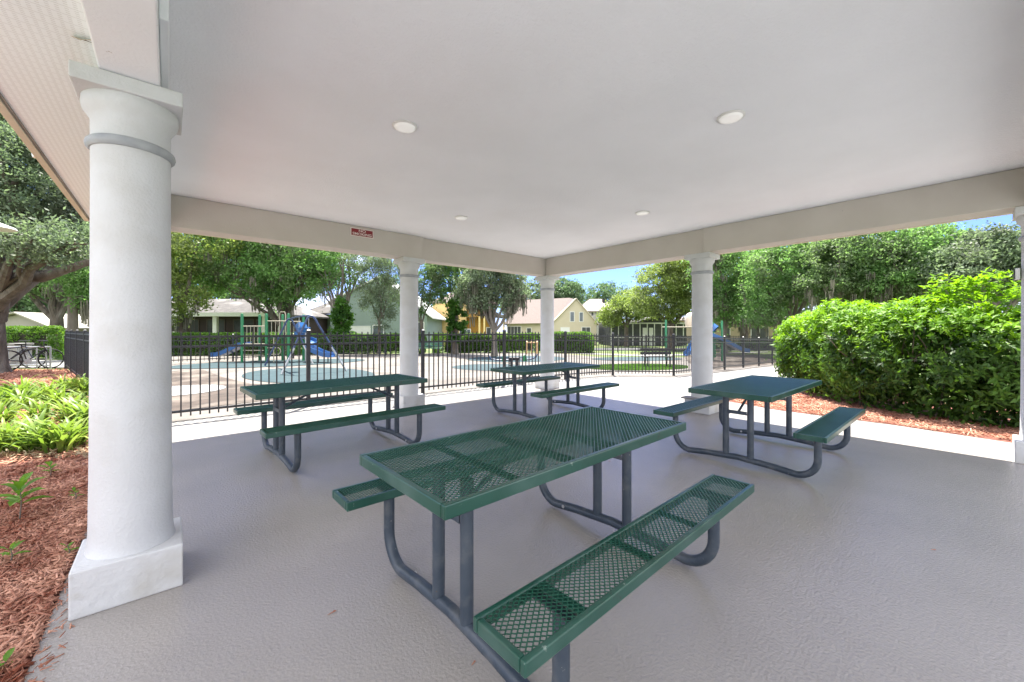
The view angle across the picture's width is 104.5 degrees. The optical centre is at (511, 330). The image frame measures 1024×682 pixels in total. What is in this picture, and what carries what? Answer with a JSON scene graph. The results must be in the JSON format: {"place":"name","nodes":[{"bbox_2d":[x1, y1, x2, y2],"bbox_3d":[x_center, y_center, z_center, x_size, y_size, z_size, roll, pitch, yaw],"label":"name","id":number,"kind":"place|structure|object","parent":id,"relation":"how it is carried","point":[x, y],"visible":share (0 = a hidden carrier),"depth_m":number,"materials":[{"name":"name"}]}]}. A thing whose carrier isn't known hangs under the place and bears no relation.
{"place":"outdoors","nodes":[
{"label":"outdoors","id":0,"kind":"place"},
{"bbox_2d":[7,343,33,364],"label":"concrete pillar","id":1,"kind":"structure","parent":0,"point":[12,354],"depth_m":14.99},
{"bbox_2d":[11,360,63,366],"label":"sidewalk","id":2,"kind":"structure","parent":0,"point":[55,362],"depth_m":16.31,"materials":[{"name":"concrete"}]},
{"bbox_2d":[310,276,445,344],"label":"grey green house","id":3,"kind":"structure","parent":0,"point":[433,318],"depth_m":37.80,"materials":[{"name":"clear paint"}]},
{"bbox_2d":[350,326,370,333],"bbox_3d":[-14.474,0.295,37.774,2.028,1.440,0.046,0,0,0],"label":"window","id":4,"kind":"structure","parent":3,"relation":"in","point":[358,329],"depth_m":37.77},
{"bbox_2d":[432,291,506,345],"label":"yellow house","id":5,"kind":"structure","parent":0,"point":[481,325],"depth_m":46.00,"materials":[{"name":"clear paint"}]},
{"bbox_2d":[172,352,773,413],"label":"playground ground","id":6,"kind":"structure","parent":0,"point":[231,372],"depth_m":15.35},
{"bbox_2d":[64,333,386,368],"bbox_3d":[-11.646,0.807,18.681,0.070,1.307,12.538,0,0,43],"label":"iron fence","id":7,"kind":"object","parent":6,"relation":"on","point":[233,357],"visible":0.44,"depth_m":17.91,"materials":[{"name":"metal"}]},
{"bbox_2d":[172,370,302,410],"bbox_3d":[-8.371,1.380,10.823,9.249,0.001,3.408,0,0,41],"label":"bare ground patch","id":8,"kind":"object","parent":6,"relation":"on","point":[204,395],"visible":0.38,"depth_m":8.67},
{"bbox_2d":[172,385,225,395],"bbox_3d":[-7.704,1.372,9.070,1.900,0.001,1.900,0,0,-41],"label":"concrete disc","id":9,"kind":"object","parent":8,"relation":"on","point":[185,390],"visible":0.49,"depth_m":9.28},
{"bbox_2d":[172,359,364,368],"bbox_3d":[-9.979,1.372,16.752,7.120,0.001,3.906,0,0,-41],"label":"rubber pad structure","id":10,"kind":"object","parent":6,"relation":"on","point":[239,364],"visible":0.73,"depth_m":16.43,"materials":[{"name":"rubber"}]},
{"bbox_2d":[210,312,334,361],"bbox_3d":[-10.405,0.288,17.402,5.451,2.240,1.305,0,0,0],"label":"play structure","id":11,"kind":"object","parent":10,"relation":"on","point":[259,326],"visible":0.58,"depth_m":17.02,"materials":[{"name":"green paint"}]},
{"bbox_2d":[242,367,374,382],"bbox_3d":[-6.421,1.376,12.557,3.435,0.001,5.361,0,0,-41],"label":"rubber pad","id":12,"kind":"object","parent":6,"relation":"on","point":[280,377],"visible":0.68,"depth_m":12.37,"materials":[{"name":"rubber"}]},
{"bbox_2d":[264,315,346,373],"bbox_3d":[-7.562,0.425,14.348,1.963,1.902,4.008,0,0,-38],"label":"arch swing","id":13,"kind":"object","parent":12,"relation":"on","point":[302,329],"visible":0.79,"depth_m":13.29,"materials":[{"name":"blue metal"}]},
{"bbox_2d":[337,253,399,353],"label":"willowy tree","id":14,"kind":"object","parent":6,"relation":"on","point":[379,264],"visible":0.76,"depth_m":23.67,"materials":[{"name":"plant"}]},
{"bbox_2d":[371,259,451,353],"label":"willowy tree","id":15,"kind":"object","parent":6,"relation":"on","point":[426,292],"visible":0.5,"depth_m":25.73,"materials":[{"name":"plant"}]},
{"bbox_2d":[420,264,487,353],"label":"slender tree","id":16,"kind":"object","parent":6,"relation":"on","point":[443,294],"visible":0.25,"depth_m":26.51,"materials":[{"name":"green plant"}]},
{"bbox_2d":[442,296,468,353],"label":"tree","id":17,"kind":"object","parent":6,"relation":"on","point":[454,310],"visible":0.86,"depth_m":25.79,"materials":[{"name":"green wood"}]},
{"bbox_2d":[431,332,539,352],"bbox_3d":[-1.541,0.918,29.327,9.459,1.555,1.565,0,0,-28],"label":"clipped hedge","id":18,"kind":"object","parent":6,"relation":"on","point":[478,344],"visible":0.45,"depth_m":28.56,"materials":[{"name":"green plant"}]},
{"bbox_2d":[453,364,521,370],"bbox_3d":[-0.701,1.441,15.649,3.463,0.083,3.136,0,0,-41],"label":"rubber pad","id":19,"kind":"object","parent":6,"relation":"on","point":[474,366],"visible":0.49,"depth_m":15.67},
{"bbox_2d":[487,354,537,365],"bbox_3d":[0.032,1.166,15.000,1.926,0.545,0.400,0,0,0],"label":"spring seesaw","id":20,"kind":"object","parent":19,"relation":"on","point":[510,360],"visible":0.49,"depth_m":14.97,"materials":[{"name":"black metal"}]},
{"bbox_2d":[446,268,534,355],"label":"oak tree","id":21,"kind":"object","parent":6,"relation":"on","point":[483,291],"visible":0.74,"depth_m":23.64,"materials":[{"name":"green plant"}]},
{"bbox_2d":[469,356,563,361],"bbox_3d":[0.402,1.557,22.020,7.163,0.168,4.577,0,0,-64],"label":"rubber pad back","id":22,"kind":"object","parent":6,"relation":"on","point":[482,359],"visible":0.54,"depth_m":21.32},
{"bbox_2d":[593,357,680,360],"bbox_3d":[7.715,1.718,24.110,7.164,0.168,3.650,0,0,-41],"label":"rubber pad","id":23,"kind":"object","parent":6,"relation":"on","point":[632,358],"visible":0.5,"depth_m":23.68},
{"bbox_2d":[675,335,776,373],"bbox_3d":[10.363,0.994,17.749,13.589,1.673,0.070,0,0,-43],"label":"iron fence","id":24,"kind":"object","parent":6,"relation":"on","point":[727,342],"visible":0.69,"depth_m":16.64,"materials":[{"name":"metal"}]},
{"bbox_2d":[684,355,773,368],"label":"shaded play mulch","id":25,"kind":"object","parent":6,"relation":"on","point":[736,359],"visible":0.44,"depth_m":23.06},
{"bbox_2d":[662,312,741,360],"bbox_3d":[11.498,0.352,23.720,4.870,2.903,1.840,0,0,0],"label":"play structure","id":26,"kind":"object","parent":25,"relation":"on","point":[688,320],"visible":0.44,"depth_m":23.46,"materials":[{"name":"green paint"}]},
{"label":"lawn patch","id":27,"kind":"structure","parent":6,"relation":"on","visible":0},
{"bbox_2d":[592,363,687,369],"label":"lawn grass","id":28,"kind":"structure","parent":27,"relation":"on","point":[632,366],"depth_m":16.39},
{"bbox_2d":[640,348,671,366],"bbox_3d":[6.244,1.175,17.037,1.350,0.803,0.515,0,0,0],"label":"park bench","id":29,"kind":"object","parent":27,"relation":"on","point":[657,353],"visible":0.76,"depth_m":17.22,"materials":[{"name":"black metal"}]},
{"bbox_2d":[2,332,1011,677],"bbox_3d":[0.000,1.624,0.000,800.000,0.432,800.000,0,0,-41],"label":"ground","id":30,"kind":"structure","parent":0,"point":[634,352],"depth_m":29.77,"materials":[{"name":"concrete"}]},
{"bbox_2d":[0,375,47,395],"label":"strappy plant","id":31,"kind":"object","parent":30,"relation":"on","point":[24,384],"visible":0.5,"depth_m":8.15,"materials":[{"name":"green plant"}]},
{"bbox_2d":[7,346,51,368],"bbox_3d":[-17.858,0.960,14.100,2.955,0.796,0.052,0,0,0],"label":"bike rack","id":32,"kind":"object","parent":30,"relation":"on","point":[50,358],"visible":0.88,"depth_m":14.09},
{"bbox_2d":[6,325,64,359],"bbox_3d":[-26.573,0.564,19.447,11.076,1.720,1.606,0,0,0],"label":"clipped hedge","id":33,"kind":"object","parent":30,"relation":"on","point":[32,334],"visible":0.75,"depth_m":18.83,"materials":[{"name":"green plant"}]},
{"bbox_2d":[0,368,79,390],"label":"mulch bed","id":34,"kind":"object","parent":30,"relation":"on","point":[36,382],"depth_m":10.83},
{"bbox_2d":[7,340,45,368],"bbox_3d":[-17.520,0.852,13.900,1.744,1.016,0.572,0,0,-25],"label":"bicycle","id":35,"kind":"object","parent":34,"relation":"on","point":[21,353],"visible":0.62,"depth_m":14.04,"materials":[{"name":"black metal"}]},
{"bbox_2d":[8,340,63,369],"bbox_3d":[-16.632,0.852,13.700,0.572,1.016,1.744,0,0,15],"label":"bicycle","id":36,"kind":"object","parent":34,"relation":"on","point":[26,360],"visible":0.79,"depth_m":13.71,"materials":[{"name":"black metal"}]},
{"bbox_2d":[0,113,89,373],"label":"oak tree","id":37,"kind":"object","parent":34,"relation":"on","point":[41,235],"visible":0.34,"depth_m":11.70,"materials":[{"name":"green plant"}]},
{"bbox_2d":[0,402,87,681],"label":"mulch bed","id":38,"kind":"object","parent":30,"relation":"on","point":[31,657],"depth_m":4.04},
{"bbox_2d":[0,540,32,560],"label":"seedling","id":39,"kind":"object","parent":38,"relation":"on","point":[13,545],"visible":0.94,"depth_m":2.31,"materials":[{"name":"green plant"}]},
{"bbox_2d":[0,395,35,422],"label":"strappy plant","id":40,"kind":"object","parent":38,"relation":"on","point":[12,407],"visible":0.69,"depth_m":5.88,"materials":[{"name":"green plant"}]},
{"bbox_2d":[0,414,38,454],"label":"strappy plant","id":41,"kind":"object","parent":38,"relation":"on","point":[11,427],"visible":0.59,"depth_m":4.39,"materials":[{"name":"green plant"}]},
{"bbox_2d":[0,428,47,452],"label":"strappy plant","id":42,"kind":"object","parent":38,"relation":"on","point":[21,446],"visible":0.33,"depth_m":4.39,"materials":[{"name":"green plant"}]},
{"bbox_2d":[0,381,49,408],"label":"strappy plant","id":43,"kind":"object","parent":38,"relation":"on","point":[24,395],"visible":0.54,"depth_m":6.89,"materials":[{"name":"green plant"}]},
{"bbox_2d":[0,472,51,518],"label":"seedling","id":44,"kind":"object","parent":38,"relation":"on","point":[18,487],"visible":0.96,"depth_m":2.83,"materials":[{"name":"green plant"}]},
{"bbox_2d":[8,397,63,421],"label":"strappy plant","id":45,"kind":"object","parent":38,"relation":"on","point":[34,404],"visible":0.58,"depth_m":5.87,"materials":[{"name":"green plant"}]},
{"bbox_2d":[0,408,72,436],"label":"strappy plant","id":46,"kind":"object","parent":38,"relation":"on","point":[41,416],"visible":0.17,"depth_m":4.92,"materials":[{"name":"green plant"}]},
{"bbox_2d":[0,458,87,681],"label":"mulch chips","id":47,"kind":"object","parent":38,"relation":"on","point":[36,577],"visible":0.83,"depth_m":2.42,"materials":[{"name":"wood"}]},
{"bbox_2d":[0,396,87,497],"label":"mulch chips","id":48,"kind":"object","parent":38,"relation":"on","point":[7,460],"visible":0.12,"depth_m":4.11,"materials":[{"name":"wood"}]},
{"bbox_2d":[0,410,87,452],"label":"strappy plant","id":49,"kind":"object","parent":38,"relation":"on","point":[32,445],"visible":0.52,"depth_m":4.40,"materials":[{"name":"green plant"}]},
{"bbox_2d":[0,438,88,459],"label":"dry leaf litter","id":50,"kind":"object","parent":38,"relation":"on","point":[3,453],"visible":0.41,"depth_m":4.26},
{"bbox_2d":[6,413,88,453],"bbox_3d":[-5.051,1.149,4.517,0.977,0.464,0.864,0,0,-14],"label":"strappy plant","id":51,"kind":"object","parent":38,"relation":"on","point":[59,440],"visible":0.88,"depth_m":4.37,"materials":[{"name":"green plant"}]},
{"bbox_2d":[18,383,86,405],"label":"strappy plant","id":52,"kind":"object","parent":38,"relation":"on","point":[60,394],"visible":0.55,"depth_m":7.00,"materials":[{"name":"green plant"}]},
{"bbox_2d":[21,416,88,447],"bbox_3d":[-5.111,1.188,4.578,0.658,0.378,0.719,0,0,27],"label":"strappy plant","id":53,"kind":"object","parent":38,"relation":"on","point":[71,429],"visible":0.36,"depth_m":4.54,"materials":[{"name":"green plant"}]},
{"bbox_2d":[32,391,88,419],"bbox_3d":[-6.674,1.160,6.054,0.770,0.442,0.841,0,0,24],"label":"strappy plant","id":54,"kind":"object","parent":38,"relation":"on","point":[60,405],"visible":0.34,"depth_m":5.93,"materials":[{"name":"green plant"}]},
{"bbox_2d":[45,396,88,427],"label":"strappy plant","id":55,"kind":"object","parent":38,"relation":"on","point":[76,407],"visible":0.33,"depth_m":5.45,"materials":[{"name":"green plant"}]},
{"bbox_2d":[24,378,69,396],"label":"strappy plant","id":56,"kind":"object","parent":30,"relation":"on","point":[52,386],"visible":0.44,"depth_m":8.02,"materials":[{"name":"green plant"}]},
{"bbox_2d":[6,312,88,337],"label":"white roofed house","id":57,"kind":"structure","parent":30,"relation":"on","point":[27,319],"depth_m":34.10,"materials":[{"name":"beige metal"}]},
{"bbox_2d":[9,291,86,313],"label":"house","id":58,"kind":"structure","parent":30,"relation":"on","point":[23,304],"depth_m":46.49,"materials":[{"name":"white"}]},
{"bbox_2d":[27,234,88,353],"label":"oak tree","id":59,"kind":"object","parent":30,"relation":"on","point":[56,315],"visible":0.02,"depth_m":23.91,"materials":[{"name":"green plant"}]},
{"bbox_2d":[32,213,88,330],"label":"oak tree","id":60,"kind":"object","parent":30,"relation":"on","point":[76,284],"visible":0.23,"depth_m":18.20,"materials":[{"name":"green plant"}]},
{"bbox_2d":[49,373,88,396],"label":"strappy plant","id":61,"kind":"object","parent":30,"relation":"on","point":[82,385],"visible":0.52,"depth_m":8.21,"materials":[{"name":"green plant"}]},
{"bbox_2d":[65,330,88,381],"bbox_3d":[-10.613,0.686,9.860,13.277,1.425,0.070,0,0,39],"label":"iron fence","id":62,"kind":"object","parent":30,"relation":"on","point":[77,353],"visible":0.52,"depth_m":11.14,"materials":[{"name":"metal"}]},
{"bbox_2d":[87,331,301,354],"bbox_3d":[-18.636,0.733,22.541,13.798,1.370,1.403,0,0,0],"label":"clipped hedge","id":63,"kind":"object","parent":30,"relation":"on","point":[204,350],"visible":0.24,"depth_m":22.05,"materials":[{"name":"green plant"}]},
{"bbox_2d":[171,232,248,332],"bbox_3d":[-21.595,-3.363,24.776,10.332,9.743,5.893,0,0,0],"label":"oak tree","id":64,"kind":"object","parent":30,"relation":"on","point":[184,313],"visible":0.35,"depth_m":24.47,"materials":[{"name":"green plant"}]},
{"bbox_2d":[171,299,329,342],"bbox_3d":[-25.257,-0.704,34.980,15.104,4.125,8.640,0,0,0],"label":"brown bungalow","id":65,"kind":"object","parent":30,"relation":"on","point":[224,316],"visible":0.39,"depth_m":32.57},
{"bbox_2d":[206,319,224,332],"bbox_3d":[-24.321,-0.092,32.574,1.515,1.640,0.046,0,0,0],"label":"window","id":66,"kind":"structure","parent":65,"relation":"in","point":[208,321],"depth_m":32.57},
{"bbox_2d":[233,319,253,332],"bbox_3d":[-22.039,-0.092,32.574,1.703,1.640,0.046,0,0,0],"label":"window","id":67,"kind":"structure","parent":65,"relation":"in","point":[236,322],"depth_m":32.57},
{"bbox_2d":[177,233,345,304],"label":"oak tree","id":68,"kind":"object","parent":30,"relation":"on","point":[244,294],"visible":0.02,"depth_m":43.56,"materials":[{"name":"green plant"}]},
{"bbox_2d":[174,235,351,350],"bbox_3d":[-17.109,-3.758,26.718,12.308,10.533,7.674,0,0,0],"label":"oak tree","id":69,"kind":"object","parent":30,"relation":"on","point":[271,282],"visible":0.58,"depth_m":25.94,"materials":[{"name":"green plant"}]},
{"bbox_2d":[304,250,369,307],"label":"slender tree","id":70,"kind":"object","parent":30,"relation":"on","point":[332,281],"visible":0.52,"depth_m":25.82,"materials":[{"name":"green plant"}]},
{"bbox_2d":[327,295,355,333],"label":"tree","id":71,"kind":"object","parent":30,"relation":"on","point":[340,314],"visible":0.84,"depth_m":24.73,"materials":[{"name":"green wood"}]},
{"bbox_2d":[311,333,427,353],"bbox_3d":[-8.909,0.801,24.658,7.267,1.340,1.528,0,0,-17],"label":"clipped hedge","id":72,"kind":"object","parent":30,"relation":"on","point":[346,348],"visible":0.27,"depth_m":24.09,"materials":[{"name":"green plant"}]},
{"bbox_2d":[172,365,775,421],"bbox_3d":[4.202,1.568,13.139,24.512,0.408,2.007,0,0,-33],"label":"sand strip","id":73,"kind":"object","parent":30,"relation":"on","point":[203,414],"visible":0.33,"depth_m":9.31,"materials":[{"name":"sand"}]},
{"bbox_2d":[171,329,613,416],"bbox_3d":[-1.060,0.733,9.280,11.322,1.518,0.070,0,0,-40],"label":"iron fence","id":74,"kind":"object","parent":73,"relation":"on","point":[308,336],"visible":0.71,"depth_m":7.85,"materials":[{"name":"metal"}]},
{"bbox_2d":[615,334,674,375],"bbox_3d":[4.354,0.820,12.986,2.050,1.425,0.070,0,0,-6],"label":"iron fence","id":75,"kind":"object","parent":73,"relation":"on","point":[659,341],"visible":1,"depth_m":12.98,"materials":[{"name":"metal"}]},
{"bbox_2d":[24,386,1023,681],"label":"floor slab","id":76,"kind":"structure","parent":30,"relation":"on","point":[872,556],"depth_m":2.25,"materials":[{"name":"concrete"}]},
{"bbox_2d":[25,529,86,681],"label":"spilled mulch","id":77,"kind":"object","parent":76,"relation":"on","point":[45,648],"visible":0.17,"depth_m":1.70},
{"bbox_2d":[68,59,182,620],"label":"column","id":78,"kind":"structure","parent":76,"relation":"on","point":[131,548],"depth_m":2.01,"materials":[{"name":"white paint"}]},
{"bbox_2d":[0,0,1023,276],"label":"picnic pavilion","id":79,"kind":"structure","parent":78,"relation":"on","point":[558,138],"depth_m":3.05,"materials":[{"name":"paint"}]},
{"bbox_2d":[350,227,372,238],"bbox_3d":[-2.396,-1.557,6.345,0.364,0.132,0.008,0,0,-41],"label":"no smoking sign","id":80,"kind":"object","parent":79,"relation":"attached to","point":[359,232],"visible":1,"depth_m":6.34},
{"bbox_2d":[392,120,417,132],"bbox_3d":[-0.871,-1.647,3.226,0.200,0.027,0.200,0,0,-41],"label":"ceiling light","id":81,"kind":"object","parent":79,"relation":"attached to","point":[404,126],"visible":1,"depth_m":3.19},
{"bbox_2d":[716,109,745,123],"bbox_3d":[1.700,-1.647,3.081,0.200,0.027,0.200,0,0,-41],"label":"ceiling light","id":82,"kind":"object","parent":79,"relation":"attached to","point":[730,116],"visible":1,"depth_m":3.05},
{"bbox_2d":[233,374,445,472],"bbox_3d":[-1.972,0.974,4.578,1.830,0.754,1.545,0,0,-44],"label":"picnic table","id":83,"kind":"object","parent":76,"relation":"on","point":[279,430],"visible":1,"depth_m":4.32,"materials":[{"name":"green metal"}]},
{"bbox_2d":[393,257,424,407],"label":"column","id":84,"kind":"structure","parent":76,"relation":"on","point":[410,395],"depth_m":6.93,"materials":[{"name":"white paint"}]},
{"bbox_2d":[332,406,753,681],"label":"picnic table","id":85,"kind":"object","parent":76,"relation":"on","point":[572,620],"visible":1,"depth_m":1.80,"materials":[{"name":"green metal"}]},
{"bbox_2d":[535,275,559,388],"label":"column","id":86,"kind":"structure","parent":76,"relation":"on","point":[547,283],"depth_m":9.24,"materials":[{"name":"white paint"}]},
{"bbox_2d":[476,362,619,417],"bbox_3d":[0.597,0.974,6.595,1.830,0.754,1.545,0,0,-41],"label":"picnic table","id":87,"kind":"object","parent":76,"relation":"on","point":[531,370],"visible":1,"depth_m":6.39,"materials":[{"name":"green metal"}]},
{"bbox_2d":[681,252,719,414],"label":"column","id":88,"kind":"structure","parent":76,"relation":"on","point":[702,272],"depth_m":6.52,"materials":[{"name":"white paint"}]},
{"bbox_2d":[653,375,865,477],"bbox_3d":[2.769,0.974,4.434,1.830,0.754,1.545,0,0,-41],"label":"picnic table","id":89,"kind":"object","parent":76,"relation":"on","point":[818,433],"visible":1,"depth_m":4.10,"materials":[{"name":"green metal"}]},
{"bbox_2d":[1012,206,1023,463],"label":"column","id":90,"kind":"structure","parent":76,"relation":"on","point":[1018,440],"depth_m":4.12,"materials":[{"name":"white paint"}]},
{"bbox_2d":[497,276,563,319],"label":"round tree","id":91,"kind":"object","parent":30,"relation":"on","point":[536,292],"visible":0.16,"depth_m":68.02,"materials":[{"name":"plant"}]},
{"bbox_2d":[505,298,598,344],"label":"beige house","id":92,"kind":"structure","parent":30,"relation":"on","point":[571,315],"depth_m":50.12,"materials":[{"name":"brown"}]},
{"bbox_2d":[554,276,586,303],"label":"round tree","id":93,"kind":"object","parent":30,"relation":"on","point":[568,289],"visible":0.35,"depth_m":70.04,"materials":[{"name":"plant"}]},
{"bbox_2d":[554,331,593,352],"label":"clipped hedge","id":94,"kind":"object","parent":30,"relation":"on","point":[573,332],"visible":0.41,"depth_m":31.22,"materials":[{"name":"green plant"}]},
{"bbox_2d":[172,366,1011,449],"bbox_3d":[8.422,1.586,10.580,27.420,0.432,11.000,0,0,-41],"label":"concrete apron","id":95,"kind":"object","parent":30,"relation":"on","point":[673,389],"visible":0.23,"depth_m":7.33,"materials":[{"name":"concrete"}]},
{"bbox_2d":[582,299,611,334],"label":"white house","id":96,"kind":"structure","parent":30,"relation":"on","point":[592,307],"depth_m":65.41,"materials":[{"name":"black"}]},
{"bbox_2d":[580,280,631,303],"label":"round tree","id":97,"kind":"object","parent":30,"relation":"on","point":[605,293],"visible":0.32,"depth_m":82.87,"materials":[{"name":"plant"}]},
{"bbox_2d":[594,285,654,346],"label":"round tree","id":98,"kind":"object","parent":30,"relation":"on","point":[616,314],"visible":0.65,"depth_m":44.38,"materials":[{"name":"green plant"}]},
{"bbox_2d":[599,317,685,345],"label":"screened enclosure","id":99,"kind":"object","parent":30,"relation":"on","point":[649,327],"visible":0.52,"depth_m":47.00,"materials":[{"name":"metal"}]},
{"bbox_2d":[621,260,719,348],"bbox_3d":[15.656,-3.267,38.119,9.749,10.414,6.553,0,0,0],"label":"oak tree","id":100,"kind":"object","parent":30,"relation":"on","point":[671,291],"visible":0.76,"depth_m":37.04,"materials":[{"name":"green plant"}]},
{"bbox_2d":[595,335,777,351],"bbox_3d":[16.592,1.118,34.500,20.828,1.425,0.081,0,0,-8],"label":"iron fence","id":101,"kind":"object","parent":30,"relation":"on","point":[650,338],"visible":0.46,"depth_m":33.87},
{"bbox_2d":[680,316,785,341],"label":"tan house","id":102,"kind":"structure","parent":30,"relation":"on","point":[752,331],"depth_m":52.00,"materials":[{"name":"brown"}]},
{"bbox_2d":[681,249,786,336],"bbox_3d":[18.219,-3.246,32.032,9.192,10.373,6.005,0,0,0],"label":"oak tree","id":103,"kind":"object","parent":30,"relation":"on","point":[723,294],"visible":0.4,"depth_m":31.09,"materials":[{"name":"green plant"}]},
{"bbox_2d":[679,249,816,340],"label":"oak tree","id":104,"kind":"object","parent":30,"relation":"on","point":[784,319],"visible":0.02,"depth_m":40.84,"materials":[{"name":"green plant"}]},
{"bbox_2d":[727,238,849,338],"bbox_3d":[19.667,-3.081,27.926,8.373,10.042,5.839,0,0,0],"label":"oak tree","id":105,"kind":"object","parent":30,"relation":"on","point":[763,283],"visible":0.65,"depth_m":27.38,"materials":[{"name":"green plant"}]},
{"bbox_2d":[783,230,916,311],"bbox_3d":[21.438,-2.641,24.956,7.791,9.163,6.114,0,0,0],"label":"oak tree","id":106,"kind":"object","parent":30,"relation":"on","point":[841,284],"visible":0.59,"depth_m":24.20,"materials":[{"name":"green plant"}]},
{"bbox_2d":[730,390,1019,441],"bbox_3d":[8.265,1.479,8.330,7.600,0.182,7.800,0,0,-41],"label":"mulch bed","id":107,"kind":"object","parent":30,"relation":"on","point":[873,406],"visible":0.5,"depth_m":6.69,"materials":[{"name":"wood"}]},
{"bbox_2d":[765,266,1020,429],"bbox_3d":[7.809,0.229,7.513,3.794,2.458,10.131,0,0,-3],"label":"hedge","id":108,"kind":"object","parent":107,"relation":"on","point":[847,349],"visible":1,"depth_m":6.54,"materials":[{"name":"green plant"}]},
{"bbox_2d":[846,222,978,361],"bbox_3d":[23.876,-2.372,22.925,7.428,8.624,5.659,0,0,0],"label":"oak tree","id":109,"kind":"object","parent":30,"relation":"on","point":[923,240],"visible":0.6,"depth_m":22.15,"materials":[{"name":"green plant"}]},
{"bbox_2d":[908,218,1020,359],"bbox_3d":[24.943,-1.911,20.157,7.870,7.702,5.421,0,0,0],"label":"oak tree","id":110,"kind":"object","parent":30,"relation":"on","point":[997,248],"visible":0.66,"depth_m":19.40,"materials":[{"name":"green plant"}]},
{"bbox_2d":[14,135,1020,332],"label":"sky","id":111,"kind":"structure","parent":0,"point":[619,275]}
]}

